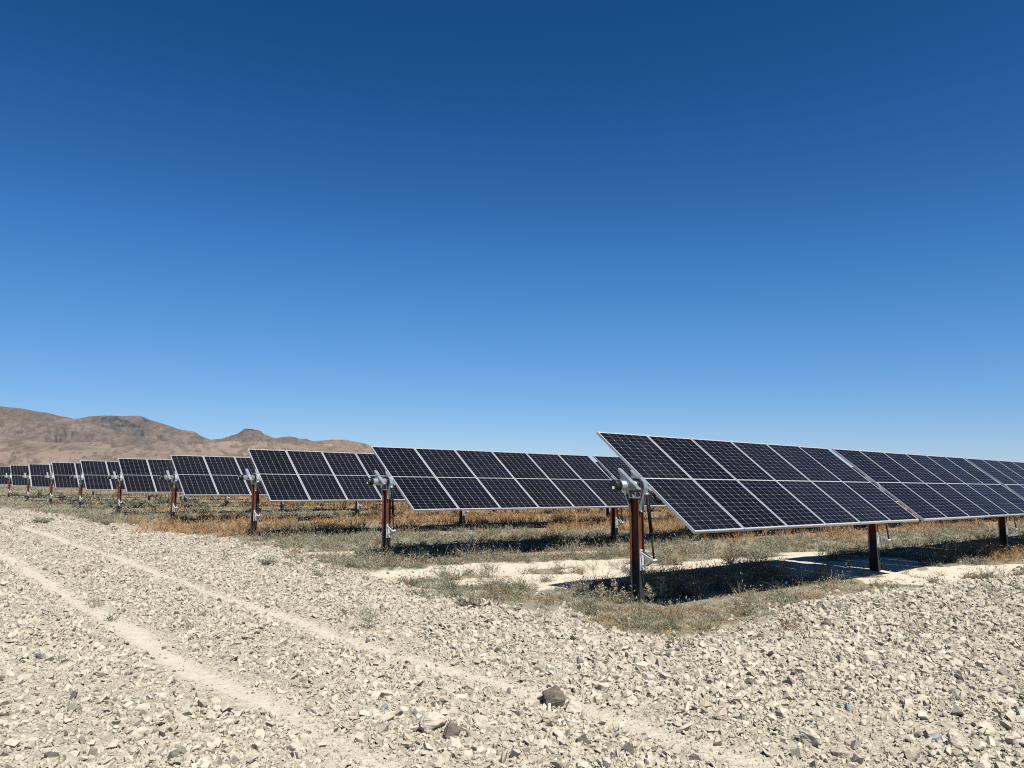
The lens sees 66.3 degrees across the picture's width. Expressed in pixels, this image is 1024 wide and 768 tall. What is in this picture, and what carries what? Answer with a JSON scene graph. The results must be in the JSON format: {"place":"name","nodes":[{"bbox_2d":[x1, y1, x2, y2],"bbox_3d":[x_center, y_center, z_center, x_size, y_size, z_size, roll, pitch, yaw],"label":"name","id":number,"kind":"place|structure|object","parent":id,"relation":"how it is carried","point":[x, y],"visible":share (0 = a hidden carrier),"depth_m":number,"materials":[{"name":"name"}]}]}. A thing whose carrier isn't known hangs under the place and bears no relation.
{"place":"outdoors","nodes":[
{"label":"outdoors","id":0,"kind":"place"},
{"bbox_2d":[0,406,180,448],"bbox_3d":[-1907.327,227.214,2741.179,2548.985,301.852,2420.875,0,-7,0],"label":"hill","id":1,"kind":"structure","parent":0,"point":[20,423],"depth_m":2674.65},
{"bbox_2d":[0,437,239,465],"bbox_3d":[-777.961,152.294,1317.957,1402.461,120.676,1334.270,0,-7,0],"label":"hill","id":2,"kind":"structure","parent":0,"point":[13,451],"depth_m":1209.48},
{"bbox_2d":[76,415,216,445],"bbox_3d":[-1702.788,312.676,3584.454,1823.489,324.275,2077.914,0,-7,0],"label":"hill","id":3,"kind":"structure","parent":0,"point":[140,426],"depth_m":3442.45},
{"bbox_2d":[213,429,310,443],"bbox_3d":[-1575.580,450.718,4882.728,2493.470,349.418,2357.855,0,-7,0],"label":"hill","id":4,"kind":"structure","parent":0,"point":[250,435],"depth_m":4883.69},
{"bbox_2d":[165,441,373,456],"bbox_3d":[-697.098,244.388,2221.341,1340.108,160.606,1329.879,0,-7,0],"label":"hill","id":5,"kind":"structure","parent":0,"point":[235,448],"depth_m":2122.49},
{"bbox_2d":[287,440,372,451],"bbox_3d":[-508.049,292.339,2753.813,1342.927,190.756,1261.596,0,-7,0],"label":"hill","id":6,"kind":"structure","parent":0,"point":[347,444],"depth_m":2690.47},
{"bbox_2d":[0,501,1023,767],"bbox_3d":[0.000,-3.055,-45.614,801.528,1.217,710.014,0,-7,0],"label":"gravel road","id":7,"kind":"structure","parent":0,"point":[226,688],"depth_m":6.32,"materials":[{"name":"beige gravel"}]},
{"bbox_2d":[30,516,44,522],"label":"scrub bush","id":8,"kind":"object","parent":7,"relation":"on","point":[36,519],"visible":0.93,"depth_m":24.94,"materials":[{"name":"green plant"}]},
{"bbox_2d":[39,517,52,523],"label":"scrub bush","id":9,"kind":"object","parent":7,"relation":"on","point":[44,521],"visible":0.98,"depth_m":24.84,"materials":[{"name":"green plant"}]},
{"bbox_2d":[79,511,109,521],"bbox_3d":[-13.766,4.340,25.891,0.751,0.436,0.823,-3,-7,23],"label":"scrub bush","id":10,"kind":"object","parent":7,"relation":"on","point":[93,519],"visible":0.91,"depth_m":25.82,"materials":[{"name":"green plant"}]},
{"bbox_2d":[94,515,114,524],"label":"scrub bush","id":11,"kind":"object","parent":7,"relation":"on","point":[105,522],"visible":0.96,"depth_m":24.49,"materials":[{"name":"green plant"}]},
{"bbox_2d":[253,556,279,564],"bbox_3d":[-4.426,3.225,14.281,0.424,0.231,0.461,-3,-7,22],"label":"scrub bush","id":12,"kind":"object","parent":7,"relation":"on","point":[269,561],"visible":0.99,"depth_m":14.22,"materials":[{"name":"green plant"}]},
{"bbox_2d":[286,737,305,752],"bbox_3d":[-1.304,2.204,4.761,0.102,0.123,0.118,-6,-9,43],"label":"rock","id":13,"kind":"object","parent":7,"relation":"on","point":[295,743],"visible":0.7,"depth_m":4.73,"materials":[{"name":"stone"}]},
{"bbox_2d":[315,741,327,747],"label":"rock","id":14,"kind":"object","parent":7,"relation":"on","point":[321,744],"visible":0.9,"depth_m":4.87,"materials":[{"name":"stone"}]},
{"bbox_2d":[380,703,388,709],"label":"rock","id":15,"kind":"object","parent":7,"relation":"on","point":[385,706],"visible":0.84,"depth_m":5.61,"materials":[{"name":"grey stone"}]},
{"bbox_2d":[377,689,392,696],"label":"rock","id":16,"kind":"object","parent":7,"relation":"on","point":[386,692],"visible":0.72,"depth_m":5.91,"materials":[{"name":"stone"}]},
{"bbox_2d":[419,711,446,732],"bbox_3d":[-0.521,2.226,5.167,0.178,0.120,0.162,2,-7,-15],"label":"rock","id":17,"kind":"object","parent":7,"relation":"on","point":[429,721],"visible":0.99,"depth_m":5.12,"materials":[{"name":"stone"}]},
{"bbox_2d":[443,723,459,738],"bbox_3d":[-0.385,2.231,5.029,0.113,0.105,0.068,1,-7,-9],"label":"rock","id":18,"kind":"object","parent":7,"relation":"on","point":[452,729],"visible":0.9,"depth_m":5.01,"materials":[{"name":"brown stone"}]},
{"bbox_2d":[451,594,484,606],"bbox_3d":[-0.562,2.763,9.947,0.404,0.199,0.492,5,-8,-37],"label":"scrub bush","id":19,"kind":"object","parent":7,"relation":"on","point":[464,602],"visible":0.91,"depth_m":9.91,"materials":[{"name":"green plant"}]},
{"bbox_2d":[542,711,557,725],"bbox_3d":[0.260,2.244,5.235,0.084,0.108,0.133,-6,-9,42],"label":"rock","id":20,"kind":"object","parent":7,"relation":"on","point":[549,718],"visible":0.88,"depth_m":5.21,"materials":[{"name":"beige stone"}]},
{"bbox_2d":[542,685,565,708],"bbox_3d":[0.307,2.257,5.633,0.160,0.192,0.119,5,-36,-17],"label":"rock","id":21,"kind":"object","parent":7,"relation":"on","point":[554,695],"visible":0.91,"depth_m":5.60,"materials":[{"name":"brown stone"}]},
{"bbox_2d":[565,700,582,713],"bbox_3d":[0.434,2.280,5.519,0.130,0.103,0.099,5,-34,12],"label":"rock","id":22,"kind":"object","parent":7,"relation":"on","point":[572,707],"visible":0.84,"depth_m":5.49,"materials":[{"name":"stone"}]},
{"bbox_2d":[597,682,609,690],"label":"rock","id":23,"kind":"object","parent":7,"relation":"on","point":[603,686],"visible":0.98,"depth_m":6.09,"materials":[{"name":"stone"}]},
{"bbox_2d":[712,708,727,719],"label":"rock","id":24,"kind":"object","parent":7,"relation":"on","point":[721,713],"visible":0.91,"depth_m":5.31,"materials":[{"name":"beige stone"}]},
{"bbox_2d":[744,678,756,684],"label":"rock","id":25,"kind":"object","parent":7,"relation":"on","point":[750,681],"visible":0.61,"depth_m":6.29,"materials":[{"name":"brown stone"}]},
{"bbox_2d":[756,617,770,625],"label":"rock","id":26,"kind":"object","parent":7,"relation":"on","point":[762,620],"visible":0.77,"depth_m":8.59,"materials":[{"name":"beige stone"}]},
{"bbox_2d":[763,701,779,709],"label":"rock","id":27,"kind":"object","parent":7,"relation":"on","point":[775,704],"visible":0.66,"depth_m":5.58,"materials":[{"name":"stone"}]},
{"bbox_2d":[798,724,822,746],"bbox_3d":[1.860,2.201,4.885,0.155,0.140,0.132,4,-15,35],"label":"rock","id":28,"kind":"object","parent":7,"relation":"on","point":[807,733],"visible":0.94,"depth_m":4.85,"materials":[{"name":"stone"}]},
{"bbox_2d":[821,619,832,625],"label":"rock","id":29,"kind":"object","parent":7,"relation":"on","point":[827,622],"visible":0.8,"depth_m":8.43,"materials":[{"name":"brown stone"}]},
{"bbox_2d":[829,747,849,757],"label":"rock","id":30,"kind":"object","parent":7,"relation":"on","point":[840,752],"visible":0.98,"depth_m":4.63,"materials":[{"name":"beige stone"}]},
{"bbox_2d":[862,650,878,662],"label":"rock","id":31,"kind":"object","parent":7,"relation":"on","point":[868,656],"visible":0.82,"depth_m":7.04,"materials":[{"name":"stone"}]},
{"bbox_2d":[927,733,941,741],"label":"rock","id":32,"kind":"object","parent":7,"relation":"on","point":[936,736],"visible":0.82,"depth_m":4.96,"materials":[{"name":"grey stone"}]},
{"bbox_2d":[947,729,966,746],"bbox_3d":[2.757,2.207,4.864,0.106,0.123,0.114,-4,-8,33],"label":"rock","id":33,"kind":"object","parent":7,"relation":"on","point":[955,738],"visible":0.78,"depth_m":4.85,"materials":[{"name":"stone"}]},
{"bbox_2d":[0,485,1023,636],"bbox_3d":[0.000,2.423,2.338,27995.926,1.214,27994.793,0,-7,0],"label":"ground","id":34,"kind":"structure","parent":0,"point":[895,565],"depth_m":15.13,"materials":[{"name":"soil"}]},
{"bbox_2d":[0,466,180,494],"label":"solar tracker","id":35,"kind":"object","parent":34,"relation":"on","point":[4,470],"visible":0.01,"depth_m":57.73,"materials":[{"name":"black glass"}]},
{"bbox_2d":[2,465,212,496],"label":"solar tracker","id":36,"kind":"object","parent":34,"relation":"on","point":[17,472],"visible":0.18,"depth_m":51.51,"materials":[{"name":"black glass"}]},
{"bbox_2d":[42,462,186,504],"bbox_3d":[-3.126,7.631,56.346,53.513,3.544,1.680,5,-9,-40],"label":"solar tracker","id":37,"kind":"object","parent":34,"relation":"on","point":[62,473],"visible":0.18,"depth_m":39.82,"materials":[{"name":"black glass"}]},
{"bbox_2d":[20,464,251,499],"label":"solar tracker","id":38,"kind":"object","parent":34,"relation":"on","point":[37,472],"visible":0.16,"depth_m":45.46,"materials":[{"name":"black glass"}]},
{"bbox_2d":[70,460,346,507],"bbox_3d":[3.302,7.405,54.052,60.115,3.650,1.668,5,-9,-40],"label":"solar tracker","id":39,"kind":"object","parent":34,"relation":"on","point":[94,474],"visible":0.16,"depth_m":35.53,"materials":[{"name":"black glass"}]},
{"bbox_2d":[107,458,410,514],"bbox_3d":[10.060,7.118,51.161,66.719,3.745,1.676,5,-9,-40],"label":"solar tracker","id":40,"kind":"object","parent":34,"relation":"on","point":[139,475],"visible":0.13,"depth_m":30.65,"materials":[{"name":"black glass"}]},
{"bbox_2d":[332,555,367,567],"bbox_3d":[-2.854,3.163,13.944,0.658,0.243,0.652,0,-7,0],"label":"scrub bush","id":41,"kind":"object","parent":34,"relation":"on","point":[350,563],"visible":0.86,"depth_m":13.90,"materials":[{"name":"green plant"}]},
{"bbox_2d":[159,455,602,520],"bbox_3d":[14.331,6.528,46.105,66.719,3.734,1.692,5,-9,-40],"label":"solar tracker","id":42,"kind":"object","parent":34,"relation":"on","point":[206,475],"visible":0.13,"depth_m":25.78,"materials":[{"name":"black glass"}]},
{"bbox_2d":[237,449,623,535],"bbox_3d":[16.052,5.629,38.956,60.115,3.656,1.661,5,-9,-40],"label":"solar tracker","id":43,"kind":"object","parent":34,"relation":"on","point":[293,476],"visible":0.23,"depth_m":21.04,"materials":[{"name":"black glass"}]},
{"bbox_2d":[0,485,1023,655],"bbox_3d":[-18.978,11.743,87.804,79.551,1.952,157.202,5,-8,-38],"label":"scrub","id":44,"kind":"object","parent":34,"relation":"on","point":[932,536],"visible":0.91,"depth_m":16.55,"materials":[{"name":"green plant"}]},
{"bbox_2d":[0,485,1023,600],"bbox_3d":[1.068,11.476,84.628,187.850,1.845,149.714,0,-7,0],"label":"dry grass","id":45,"kind":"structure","parent":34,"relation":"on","point":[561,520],"depth_m":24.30,"materials":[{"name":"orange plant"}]},
{"bbox_2d":[594,582,607,598],"bbox_3d":[1.183,2.783,10.501,0.249,0.268,0.222,0,-7,0],"label":"dry weed","id":46,"kind":"object","parent":34,"relation":"on","point":[601,589],"visible":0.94,"depth_m":10.48,"materials":[{"name":"beige plant"}]},
{"bbox_2d":[608,578,616,598],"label":"dry weed","id":47,"kind":"object","parent":34,"relation":"on","point":[612,585],"visible":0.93,"depth_m":10.35,"materials":[{"name":"beige plant"}]},
{"bbox_2d":[617,588,627,603],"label":"dry weed","id":48,"kind":"object","parent":34,"relation":"on","point":[621,595],"visible":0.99,"depth_m":10.18,"materials":[{"name":"beige plant"}]},
{"bbox_2d":[645,582,657,601],"bbox_3d":[1.806,2.739,10.220,0.255,0.302,0.226,0,-7,0],"label":"dry weed","id":49,"kind":"object","parent":34,"relation":"on","point":[650,590],"visible":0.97,"depth_m":10.25,"materials":[{"name":"beige plant"}]},
{"bbox_2d":[654,576,667,597],"bbox_3d":[1.985,2.722,10.378,0.321,0.372,0.260,0,-7,0],"label":"dry weed","id":50,"kind":"object","parent":34,"relation":"on","point":[661,586],"visible":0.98,"depth_m":10.38,"materials":[{"name":"green plant"}]},
{"bbox_2d":[655,543,673,552],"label":"scrub bush","id":51,"kind":"object","parent":34,"relation":"on","point":[664,549],"visible":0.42,"depth_m":17.03,"materials":[{"name":"green plant"}]},
{"bbox_2d":[366,446,1023,558],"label":"solar tracker","id":52,"kind":"object","parent":34,"relation":"on","point":[425,479],"visible":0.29,"depth_m":17.15,"materials":[{"name":"black glass"}]},
{"bbox_2d":[718,540,742,563],"bbox_3d":[4.235,3.240,15.193,0.622,0.490,0.552,0,-7,0],"label":"scrub bush","id":53,"kind":"object","parent":34,"relation":"on","point":[729,557],"visible":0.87,"depth_m":15.15,"materials":[{"name":"green plant"}]},
{"bbox_2d":[596,431,1023,604],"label":"solar tracker","id":54,"kind":"object","parent":34,"relation":"on","point":[696,486],"visible":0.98,"depth_m":12.62,"materials":[{"name":"black glass"}]},
{"bbox_2d":[0,0,1023,471],"label":"sky","id":55,"kind":"structure","parent":0,"point":[526,226],"materials":[{"name":"blue"}]}
]}

